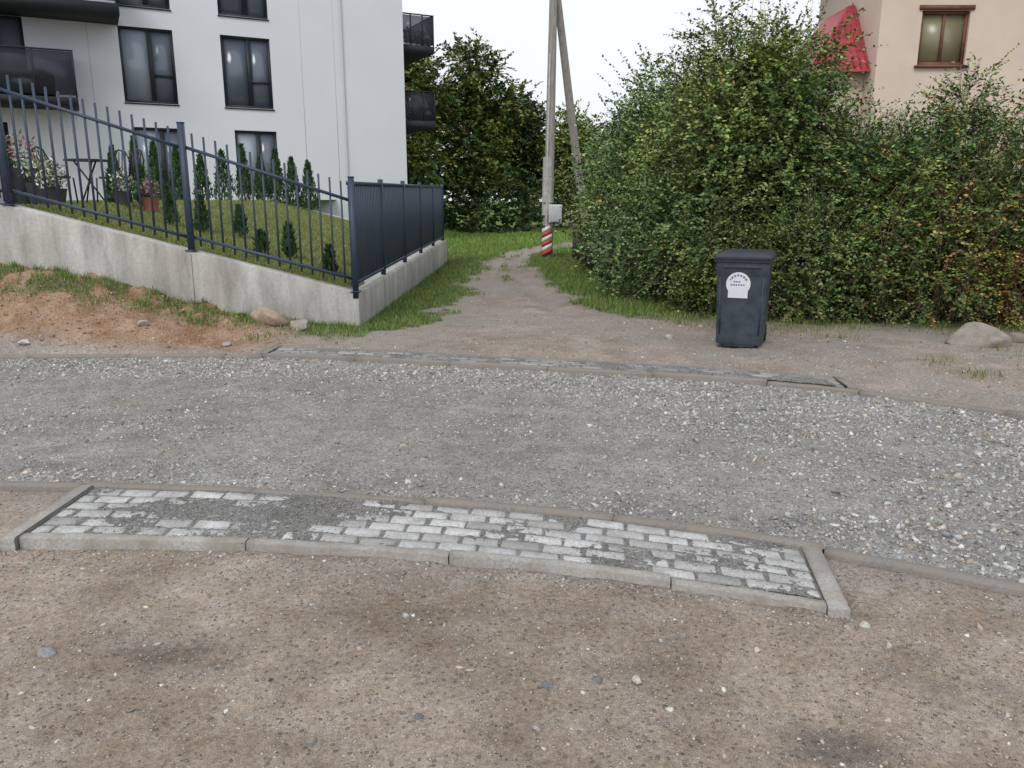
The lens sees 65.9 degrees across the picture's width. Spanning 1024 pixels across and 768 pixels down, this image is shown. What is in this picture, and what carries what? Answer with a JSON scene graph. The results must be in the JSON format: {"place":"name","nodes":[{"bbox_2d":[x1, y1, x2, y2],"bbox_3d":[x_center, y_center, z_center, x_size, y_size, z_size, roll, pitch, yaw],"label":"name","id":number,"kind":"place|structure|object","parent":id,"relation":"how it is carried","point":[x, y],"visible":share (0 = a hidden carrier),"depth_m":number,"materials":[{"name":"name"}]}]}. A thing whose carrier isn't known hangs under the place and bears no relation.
{"place":"outdoors","nodes":[
{"label":"outdoors","id":0,"kind":"place"},
{"bbox_2d":[0,199,364,288],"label":"lawn","id":1,"kind":"structure","parent":0,"point":[271,243],"depth_m":12.53,"materials":[{"name":"plant"}]},
{"bbox_2d":[0,135,9,201],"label":"flower pot","id":2,"kind":"object","parent":1,"relation":"on","point":[1,178],"visible":0.22,"depth_m":11.47,"materials":[{"name":"green plant"}]},
{"bbox_2d":[5,129,39,204],"bbox_3d":[-7.332,-3.224,11.763,0.603,1.117,0.642,0,13,0],"label":"flower pot","id":3,"kind":"object","parent":1,"relation":"on","point":[14,176],"visible":0.52,"depth_m":11.67,"materials":[{"name":"green plant"}]},
{"bbox_2d":[14,152,58,204],"bbox_3d":[-6.954,-2.998,11.598,0.595,0.788,0.527,0,13,0],"label":"flower pot","id":4,"kind":"object","parent":1,"relation":"on","point":[28,186],"visible":0.48,"depth_m":11.51,"materials":[{"name":"white plant"}]},
{"bbox_2d":[33,161,70,206],"bbox_3d":[-6.536,-2.861,11.251,0.492,0.651,0.445,8,15,29],"label":"flower pot","id":5,"kind":"object","parent":1,"relation":"on","point":[52,193],"visible":0.77,"depth_m":11.17,"materials":[{"name":"white plant"}]},
{"bbox_2d":[31,146,78,202],"bbox_3d":[-7.640,-3.470,13.163,0.521,0.955,0.440,2,13,10],"label":"patio chair","id":6,"kind":"object","parent":1,"relation":"on","point":[44,153],"visible":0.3,"depth_m":13.23,"materials":[{"name":"black metal"}]},
{"bbox_2d":[63,158,109,202],"bbox_3d":[-7.050,-3.355,13.183,0.700,0.751,0.700,0,13,0],"label":"patio table","id":7,"kind":"object","parent":1,"relation":"on","point":[86,160],"visible":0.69,"depth_m":13.13,"materials":[{"name":"black metal"}]},
{"bbox_2d":[104,167,118,202],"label":"thuja shrub","id":8,"kind":"object","parent":1,"relation":"on","point":[109,194],"visible":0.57,"depth_m":12.55,"materials":[{"name":"green plant"}]},
{"bbox_2d":[96,149,132,201],"bbox_3d":[-6.996,-3.643,13.876,0.440,0.955,0.521,1,13,6],"label":"patio chair","id":9,"kind":"object","parent":1,"relation":"on","point":[115,151],"visible":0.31,"depth_m":14.00,"materials":[{"name":"black metal"}]},
{"bbox_2d":[106,144,125,190],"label":"thuja shrub","id":10,"kind":"object","parent":1,"relation":"on","point":[109,154],"visible":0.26,"depth_m":18.82,"materials":[{"name":"green plant"}]},
{"bbox_2d":[108,168,134,205],"bbox_3d":[-6.037,-3.056,12.234,0.349,0.581,0.384,-11,17,-40],"label":"flower pot","id":11,"kind":"object","parent":1,"relation":"on","point":[122,195],"visible":0.8,"depth_m":12.17,"materials":[{"name":"white plant"}]},
{"bbox_2d":[120,148,144,202],"bbox_3d":[-6.577,-3.542,13.482,0.440,0.955,0.521,9,16,33],"label":"patio chair","id":12,"kind":"object","parent":1,"relation":"on","point":[132,171],"visible":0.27,"depth_m":13.63,"materials":[{"name":"black metal"}]},
{"bbox_2d":[128,135,139,200],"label":"thuja shrub","id":13,"kind":"object","parent":1,"relation":"on","point":[131,147],"visible":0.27,"depth_m":18.93,"materials":[{"name":"green plant"}]},
{"bbox_2d":[133,162,149,206],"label":"thuja shrub","id":14,"kind":"object","parent":1,"relation":"on","point":[142,171],"visible":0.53,"depth_m":12.74,"materials":[{"name":"green plant"}]},
{"bbox_2d":[137,177,160,210],"bbox_3d":[-5.755,-3.028,12.532,0.348,0.564,0.373,11,17,38],"label":"flower pot","id":15,"kind":"object","parent":1,"relation":"on","point":[146,201],"visible":0.82,"depth_m":12.49,"materials":[{"name":"ceramic"}]},
{"bbox_2d":[146,140,166,199],"bbox_3d":[-8.664,-5.158,19.191,0.472,1.507,0.513,-4,14,-18],"label":"thuja shrub","id":16,"kind":"object","parent":1,"relation":"on","point":[153,158],"visible":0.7,"depth_m":19.07,"materials":[{"name":"green plant"}]},
{"bbox_2d":[162,190,181,225],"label":"thuja shrub","id":17,"kind":"object","parent":1,"relation":"on","point":[169,208],"visible":0.82,"depth_m":11.66,"materials":[{"name":"green plant"}]},
{"bbox_2d":[166,147,182,199],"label":"thuja shrub","id":18,"kind":"object","parent":1,"relation":"on","point":[176,166],"visible":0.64,"depth_m":19.20,"materials":[{"name":"green plant"}]},
{"bbox_2d":[192,192,209,231],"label":"thuja shrub","id":19,"kind":"object","parent":1,"relation":"on","point":[204,214],"visible":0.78,"depth_m":11.88,"materials":[{"name":"green plant"}]},
{"bbox_2d":[192,153,213,199],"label":"thuja shrub","id":20,"kind":"object","parent":1,"relation":"on","point":[200,171],"visible":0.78,"depth_m":19.37,"materials":[{"name":"green plant"}]},
{"bbox_2d":[211,148,235,199],"bbox_3d":[-7.179,-5.162,19.578,0.624,1.347,0.575,0,13,0],"label":"thuja shrub","id":21,"kind":"object","parent":1,"relation":"on","point":[222,168],"visible":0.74,"depth_m":19.50,"materials":[{"name":"green plant"}]},
{"bbox_2d":[233,203,249,237],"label":"thuja shrub","id":22,"kind":"object","parent":1,"relation":"on","point":[238,224],"visible":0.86,"depth_m":12.29,"materials":[{"name":"green plant"}]},
{"bbox_2d":[233,142,251,200],"bbox_3d":[-6.705,-5.256,19.718,0.510,1.506,0.538,0,13,0],"label":"thuja shrub","id":23,"kind":"object","parent":1,"relation":"on","point":[246,177],"visible":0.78,"depth_m":19.63,"materials":[{"name":"green plant"}]},
{"bbox_2d":[251,227,270,252],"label":"thuja shrub","id":24,"kind":"object","parent":1,"relation":"on","point":[261,238],"visible":0.84,"depth_m":11.18,"materials":[{"name":"green plant"}]},
{"bbox_2d":[253,154,271,199],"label":"thuja shrub","id":25,"kind":"object","parent":1,"relation":"on","point":[257,175],"visible":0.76,"depth_m":19.76,"materials":[{"name":"green plant"}]},
{"bbox_2d":[267,147,284,202],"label":"thuja shrub","id":26,"kind":"object","parent":1,"relation":"on","point":[277,165],"visible":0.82,"depth_m":19.89,"materials":[{"name":"green plant"}]},
{"bbox_2d":[280,220,298,256],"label":"thuja shrub","id":27,"kind":"object","parent":1,"relation":"on","point":[285,247],"visible":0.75,"depth_m":11.68,"materials":[{"name":"green plant"}]},
{"bbox_2d":[283,155,302,205],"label":"thuja shrub","id":28,"kind":"object","parent":1,"relation":"on","point":[291,164],"visible":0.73,"depth_m":20.03,"materials":[{"name":"green plant"}]},
{"bbox_2d":[299,159,318,210],"bbox_3d":[-5.212,-5.087,20.284,0.556,1.357,0.526,10,16,36],"label":"thuja shrub","id":29,"kind":"object","parent":1,"relation":"on","point":[308,166],"visible":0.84,"depth_m":20.19,"materials":[{"name":"green plant"}]},
{"bbox_2d":[321,242,338,271],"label":"thuja shrub","id":30,"kind":"object","parent":1,"relation":"on","point":[328,261],"visible":0.81,"depth_m":11.43,"materials":[{"name":"green plant"}]},
{"bbox_2d":[0,201,1023,767],"bbox_3d":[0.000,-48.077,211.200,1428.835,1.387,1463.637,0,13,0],"label":"ground","id":31,"kind":"structure","parent":0,"point":[182,667],"depth_m":2.98,"materials":[{"name":"soil"}]},
{"bbox_2d":[17,339,29,344],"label":"rock","id":32,"kind":"object","parent":31,"relation":"on","point":[24,342],"visible":1,"depth_m":8.50,"materials":[{"name":"stone"}]},
{"bbox_2d":[0,480,85,491],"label":"kerb","id":33,"kind":"structure","parent":31,"relation":"on","point":[37,486],"depth_m":4.53,"materials":[{"name":"concrete"}]},
{"bbox_2d":[37,646,56,657],"bbox_3d":[-1.719,0.994,2.919,0.072,0.040,0.064,0,13,0],"label":"rock","id":34,"kind":"object","parent":31,"relation":"on","point":[45,651],"visible":0.9,"depth_m":2.91,"materials":[{"name":"stone"}]},
{"bbox_2d":[0,353,262,359],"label":"kerb","id":35,"kind":"structure","parent":31,"relation":"on","point":[137,356],"depth_m":8.24,"materials":[{"name":"concrete"}]},
{"bbox_2d":[137,320,148,326],"bbox_3d":[-4.247,-0.695,9.083,0.124,0.093,0.137,-10,16,-37],"label":"rock","id":36,"kind":"object","parent":31,"relation":"on","point":[140,323],"visible":1,"depth_m":9.03,"materials":[{"name":"stone"}]},
{"bbox_2d":[0,264,292,352],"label":"earth clods","id":37,"kind":"object","parent":31,"relation":"on","point":[129,330],"visible":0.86,"depth_m":9.12,"materials":[{"name":"soil"}]},
{"bbox_2d":[0,205,362,325],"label":"front wall","id":38,"kind":"structure","parent":31,"relation":"on","point":[30,237],"depth_m":9.93,"materials":[{"name":"concrete"}]},
{"bbox_2d":[0,75,361,298],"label":"metal picket fence","id":39,"kind":"object","parent":38,"relation":"on","point":[9,191],"visible":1,"depth_m":9.74,"materials":[{"name":"metal"}]},
{"bbox_2d":[1,0,406,218],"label":"walls","id":40,"kind":"structure","parent":31,"relation":"on","point":[373,51],"depth_m":26.00,"materials":[{"name":"white paint"}]},
{"bbox_2d":[0,0,118,97],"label":"balcony rails","id":41,"kind":"object","parent":40,"relation":"attached to","point":[71,51],"visible":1,"depth_m":21.91,"materials":[{"name":"metal"}]},
{"bbox_2d":[0,0,119,110],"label":"balcony slabs","id":42,"kind":"structure","parent":40,"relation":"attached to","point":[88,11],"depth_m":22.20,"materials":[{"name":"concrete"}]},
{"bbox_2d":[0,68,55,96],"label":"chairs","id":43,"kind":"object","parent":42,"relation":"on","point":[44,78],"visible":0.63,"depth_m":22.17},
{"bbox_2d":[0,0,279,199],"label":"window frames","id":44,"kind":"structure","parent":40,"relation":"attached to","point":[250,81],"depth_m":25.03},
{"bbox_2d":[0,0,274,197],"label":"window glass","id":45,"kind":"object","parent":44,"relation":"in","point":[235,69],"visible":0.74,"depth_m":25.41,"materials":[{"name":"glass"}]},
{"bbox_2d":[118,0,259,197],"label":"window glass bright","id":46,"kind":"object","parent":44,"relation":"in","point":[136,63],"depth_m":24.46,"materials":[{"name":"glass"}]},
{"bbox_2d":[119,5,274,192],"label":"window sills","id":47,"kind":"structure","parent":40,"relation":"attached to","point":[179,105],"depth_m":24.91,"materials":[{"name":"metal"}]},
{"bbox_2d":[85,0,339,173],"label":"facade joints","id":48,"kind":"object","parent":40,"relation":"attached to","point":[302,79],"visible":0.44,"depth_m":26.67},
{"bbox_2d":[339,0,348,180],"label":"drainpipe","id":49,"kind":"object","parent":40,"relation":"attached to","point":[343,87],"visible":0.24,"depth_m":27.19,"materials":[{"name":"metal"}]},
{"bbox_2d":[402,12,435,121],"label":"side balcony rails","id":50,"kind":"object","parent":40,"relation":"attached to","point":[421,23],"visible":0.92,"depth_m":28.83,"materials":[{"name":"metal"}]},
{"bbox_2d":[403,44,435,133],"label":"side balcony slabs","id":51,"kind":"structure","parent":40,"relation":"attached to","point":[413,53],"depth_m":29.10,"materials":[{"name":"concrete"}]},
{"bbox_2d":[222,341,230,346],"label":"rock","id":52,"kind":"object","parent":31,"relation":"on","point":[226,344],"visible":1,"depth_m":8.84,"materials":[{"name":"stone"}]},
{"bbox_2d":[250,307,288,326],"bbox_3d":[-3.029,-0.840,9.821,0.465,0.243,0.284,6,14,24],"label":"rock","id":53,"kind":"object","parent":31,"relation":"on","point":[266,316],"visible":0.9,"depth_m":9.71,"materials":[{"name":"stone"}]},
{"bbox_2d":[290,319,310,330],"bbox_3d":[-2.634,-0.708,9.793,0.247,0.190,0.206,0,13,0],"label":"rock","id":54,"kind":"object","parent":31,"relation":"on","point":[301,324],"visible":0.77,"depth_m":9.71,"materials":[{"name":"stone"}]},
{"bbox_2d":[303,737,317,746],"bbox_3d":[-0.622,1.108,2.435,0.049,0.032,0.032,0,13,0],"label":"rock","id":55,"kind":"object","parent":31,"relation":"on","point":[311,741],"visible":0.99,"depth_m":2.43,"materials":[{"name":"stone"}]},
{"bbox_2d":[359,240,446,322],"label":"side wall","id":56,"kind":"structure","parent":31,"relation":"on","point":[395,282],"depth_m":13.57,"materials":[{"name":"concrete"}]},
{"bbox_2d":[346,179,443,285],"bbox_3d":[-1.964,-3.244,15.542,0.072,1.564,11.049,0,13,1],"label":"metal panel fence","id":57,"kind":"object","parent":56,"relation":"on","point":[397,223],"visible":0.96,"depth_m":13.26,"materials":[{"name":"metal"}]},
{"bbox_2d":[414,713,423,719],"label":"rock","id":58,"kind":"object","parent":31,"relation":"on","point":[417,716],"visible":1,"depth_m":2.52,"materials":[{"name":"stone"}]},
{"bbox_2d":[0,242,843,340],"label":"verge grass","id":59,"kind":"structure","parent":31,"relation":"on","point":[473,269],"depth_m":12.65,"materials":[{"name":"green plant"}]},
{"bbox_2d":[0,485,850,619],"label":"paved crossing","id":60,"kind":"object","parent":31,"relation":"on","point":[92,517],"visible":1,"depth_m":3.81,"materials":[{"name":"grey stone"}]},
{"bbox_2d":[403,27,474,202],"bbox_3d":[-5.030,-12.180,38.203,6.760,9.864,7.954,0,13,0],"label":"linden tree","id":61,"kind":"object","parent":31,"relation":"on","point":[416,77],"visible":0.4,"depth_m":37.02,"materials":[{"name":"green plant"}]},
{"bbox_2d":[84,482,822,551],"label":"kerb","id":62,"kind":"structure","parent":31,"relation":"on","point":[559,512],"depth_m":4.17,"materials":[{"name":"concrete"}]},
{"bbox_2d":[419,27,545,230],"bbox_3d":[-1.670,-12.617,40.461,6.653,9.690,6.292,-4,14,-16],"label":"linden tree","id":63,"kind":"object","parent":31,"relation":"on","point":[493,123],"visible":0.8,"depth_m":39.11,"materials":[{"name":"green plant"}]},
{"bbox_2d":[0,550,982,668],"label":"pebbles","id":64,"kind":"object","parent":31,"relation":"on","point":[888,645],"visible":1,"depth_m":3.52,"materials":[{"name":"stone"}]},
{"bbox_2d":[0,492,1023,767],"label":"pebbles","id":65,"kind":"object","parent":31,"relation":"on","point":[314,758],"visible":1,"depth_m":2.81,"materials":[{"name":"stone"}]},
{"bbox_2d":[483,91,557,227],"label":"maple tree","id":66,"kind":"object","parent":31,"relation":"on","point":[534,129],"visible":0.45,"depth_m":42.23,"materials":[{"name":"green plant"}]},
{"bbox_2d":[17,264,1023,409],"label":"pebbles","id":67,"kind":"object","parent":31,"relation":"on","point":[698,351],"visible":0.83,"depth_m":8.78,"materials":[{"name":"stone"}]},
{"bbox_2d":[407,143,637,233],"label":"dense undergrowth","id":68,"kind":"object","parent":31,"relation":"on","point":[468,208],"visible":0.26,"depth_m":39.23,"materials":[{"name":"green plant"}]},
{"bbox_2d":[47,265,1023,380],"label":"weeds","id":69,"kind":"object","parent":31,"relation":"on","point":[849,322],"visible":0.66,"depth_m":9.99,"materials":[{"name":"green plant"}]},
{"bbox_2d":[541,680,553,688],"bbox_3d":[0.119,1.030,2.700,0.046,0.023,0.032,12,18,43],"label":"rock","id":70,"kind":"object","parent":31,"relation":"on","point":[545,684],"visible":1,"depth_m":2.69,"materials":[{"name":"stone"}]},
{"bbox_2d":[260,346,858,389],"bbox_3d":[0.199,-0.143,7.834,5.922,0.167,0.577,4,14,16],"label":"paved crossing","id":71,"kind":"object","parent":31,"relation":"on","point":[841,382],"visible":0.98,"depth_m":7.77,"materials":[{"name":"concrete"}]},
{"bbox_2d":[263,353,859,394],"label":"kerb","id":72,"kind":"structure","parent":31,"relation":"on","point":[654,374],"depth_m":7.54,"materials":[{"name":"concrete"}]},
{"bbox_2d":[542,0,588,257],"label":"utility pole","id":73,"kind":"object","parent":31,"relation":"on","point":[551,213],"visible":0.84,"depth_m":22.06,"materials":[{"name":"grey wood"}]},
{"bbox_2d":[528,98,612,228],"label":"birch tree","id":74,"kind":"object","parent":31,"relation":"on","point":[562,140],"visible":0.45,"depth_m":41.56,"materials":[{"name":"green plant"}]},
{"bbox_2d":[572,224,616,284],"bbox_3d":[1.869,-3.309,19.215,0.164,1.074,8.038,0,13,-1],"label":"wooden fence","id":75,"kind":"object","parent":31,"relation":"on","point":[574,243],"visible":0.27,"depth_m":18.61,"materials":[{"name":"brown wood"}]},
{"bbox_2d":[432,148,764,216],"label":"distant treeline","id":76,"kind":"object","parent":31,"relation":"on","point":[454,199],"depth_m":81.35,"materials":[{"name":"green plant"}]},
{"bbox_2d":[546,82,670,278],"bbox_3d":[2.301,-4.510,18.429,4.424,5.129,7.634,6,15,26],"label":"plum shrub","id":77,"kind":"object","parent":31,"relation":"on","point":[580,199],"visible":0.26,"depth_m":17.14,"materials":[{"name":"green plant"}]},
{"bbox_2d":[596,109,646,188],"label":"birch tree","id":78,"kind":"object","parent":31,"relation":"on","point":[614,136],"depth_m":45.28,"materials":[{"name":"green plant"}]},
{"bbox_2d":[631,675,641,684],"bbox_3d":[0.429,1.020,2.717,0.032,0.025,0.041,-5,14,-21],"label":"rock","id":79,"kind":"object","parent":31,"relation":"on","point":[635,679],"visible":1,"depth_m":2.71,"materials":[{"name":"stone"}]},
{"bbox_2d":[560,43,740,298],"bbox_3d":[2.894,-3.546,14.970,4.245,5.358,5.617,0,13,0],"label":"plum shrub","id":80,"kind":"object","parent":31,"relation":"on","point":[619,197],"visible":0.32,"depth_m":13.84,"materials":[{"name":"green plant"}]},
{"bbox_2d":[665,334,673,338],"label":"rock","id":81,"kind":"object","parent":31,"relation":"on","point":[668,336],"visible":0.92,"depth_m":9.49,"materials":[{"name":"stone"}]},
{"bbox_2d":[590,0,850,311],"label":"hawthorn shrub","id":82,"kind":"object","parent":31,"relation":"on","point":[718,73],"visible":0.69,"depth_m":11.55,"materials":[{"name":"green plant"}]},
{"bbox_2d":[714,249,776,347],"bbox_3d":[2.651,-0.997,9.044,0.625,1.058,0.811,5,14,20],"label":"wheelie bin","id":83,"kind":"object","parent":31,"relation":"on","point":[743,281],"visible":1,"depth_m":8.72,"materials":[{"name":"plastic"}]},
{"bbox_2d":[631,137,899,328],"bbox_3d":[3.495,-1.738,11.067,3.845,3.276,3.071,0,13,0],"label":"rose bush","id":84,"kind":"object","parent":31,"relation":"on","point":[800,227],"visible":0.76,"depth_m":10.71,"materials":[{"name":"green plant"}]},
{"bbox_2d":[649,0,928,306],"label":"hawthorn shrub","id":85,"kind":"object","parent":31,"relation":"on","point":[817,81],"visible":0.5,"depth_m":11.05,"materials":[{"name":"green plant"}]},
{"bbox_2d":[775,72,863,264],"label":"annex walls","id":86,"kind":"structure","parent":31,"relation":"on","point":[858,76],"depth_m":19.46,"materials":[{"name":"paint"}]},
{"bbox_2d":[794,5,870,76],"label":"annex roof","id":87,"kind":"structure","parent":86,"relation":"on","point":[833,20],"depth_m":19.49,"materials":[{"name":"red tile"}]},
{"bbox_2d":[813,3,868,68],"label":"annex roof ribs","id":88,"kind":"object","parent":87,"relation":"on","point":[849,41],"visible":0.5,"depth_m":19.36,"materials":[{"name":"metal"}]},
{"bbox_2d":[671,0,1023,325],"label":"bare branches","id":89,"kind":"object","parent":31,"relation":"on","point":[866,206],"visible":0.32,"depth_m":10.39,"materials":[{"name":"wood"}]},
{"bbox_2d":[818,0,881,191],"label":"side walls","id":90,"kind":"structure","parent":31,"relation":"on","point":[869,18],"depth_m":19.22,"materials":[{"name":"paint"}]},
{"bbox_2d":[860,621,869,627],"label":"rock","id":91,"kind":"object","parent":31,"relation":"on","point":[864,624],"visible":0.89,"depth_m":3.08,"materials":[{"name":"stone"}]},
{"bbox_2d":[750,80,1017,321],"bbox_3d":[5.302,-2.405,11.886,3.956,4.249,4.824,0,13,0],"label":"rowan shrub","id":92,"kind":"object","parent":31,"relation":"on","point":[881,164],"visible":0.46,"depth_m":10.64,"materials":[{"name":"green plant"}]},
{"bbox_2d":[779,133,1023,329],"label":"rose bush","id":93,"kind":"object","parent":31,"relation":"on","point":[963,300],"visible":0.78,"depth_m":10.29,"materials":[{"name":"green plant"}]},
{"bbox_2d":[801,43,1023,322],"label":"rowan shrub","id":94,"kind":"object","parent":31,"relation":"on","point":[952,109],"visible":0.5,"depth_m":10.53,"materials":[{"name":"green plant"}]},
{"bbox_2d":[876,153,1022,298],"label":"rowan berries","id":95,"kind":"object","parent":94,"relation":"attached to","point":[958,223],"visible":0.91,"depth_m":9.95,"materials":[{"name":"plant"}]},
{"bbox_2d":[824,547,1023,596],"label":"kerb","id":96,"kind":"structure","parent":31,"relation":"on","point":[967,579],"depth_m":3.50,"materials":[{"name":"concrete"}]},
{"bbox_2d":[858,0,1023,265],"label":"front wall","id":97,"kind":"structure","parent":31,"relation":"on","point":[995,31],"depth_m":18.73,"materials":[{"name":"beige paint"}]},
{"bbox_2d":[917,11,968,64],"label":"window frames","id":98,"kind":"structure","parent":97,"relation":"attached to","point":[964,34],"depth_m":18.69,"materials":[{"name":"wood"}]},
{"bbox_2d":[919,15,964,61],"bbox_3d":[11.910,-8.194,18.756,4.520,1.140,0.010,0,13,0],"label":"window glass","id":99,"kind":"object","parent":98,"relation":"in","point":[931,32],"visible":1,"depth_m":18.75,"materials":[{"name":"glass"}]},
{"bbox_2d":[914,5,975,67],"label":"window lintels","id":100,"kind":"structure","parent":97,"relation":"attached to","point":[947,7],"depth_m":18.45,"materials":[{"name":"wood"}]},
{"bbox_2d":[859,390,1023,418],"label":"kerb","id":101,"kind":"structure","parent":31,"relation":"on","point":[980,409],"depth_m":6.30,"materials":[{"name":"concrete"}]},
{"bbox_2d":[945,322,1012,347],"bbox_3d":[5.354,-0.528,9.084,0.693,0.374,0.435,0,13,0],"label":"rock","id":102,"kind":"object","parent":31,"relation":"on","point":[970,334],"visible":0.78,"depth_m":8.97,"materials":[{"name":"stone"}]},
{"bbox_2d":[944,67,1023,315],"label":"rowan shrub","id":103,"kind":"object","parent":31,"relation":"on","point":[1018,137],"visible":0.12,"depth_m":10.80,"materials":[{"name":"green plant"}]},
{"bbox_2d":[1007,332,1023,342],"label":"rock","id":104,"kind":"object","parent":31,"relation":"on","point":[1017,337],"visible":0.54,"depth_m":9.21,"materials":[{"name":"stone"}]},
{"bbox_2d":[0,356,1023,583],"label":"gravel road","id":105,"kind":"structure","parent":0,"point":[550,464],"depth_m":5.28,"materials":[{"name":"grey gravel"}]},
{"bbox_2d":[440,223,608,254],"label":"meadow grass","id":106,"kind":"structure","parent":0,"point":[510,238],"depth_m":32.45,"materials":[{"name":"plant"}]},
{"bbox_2d":[402,0,820,201],"label":"sky","id":107,"kind":"structure","parent":0,"point":[593,28],"materials":[{"name":"white"}]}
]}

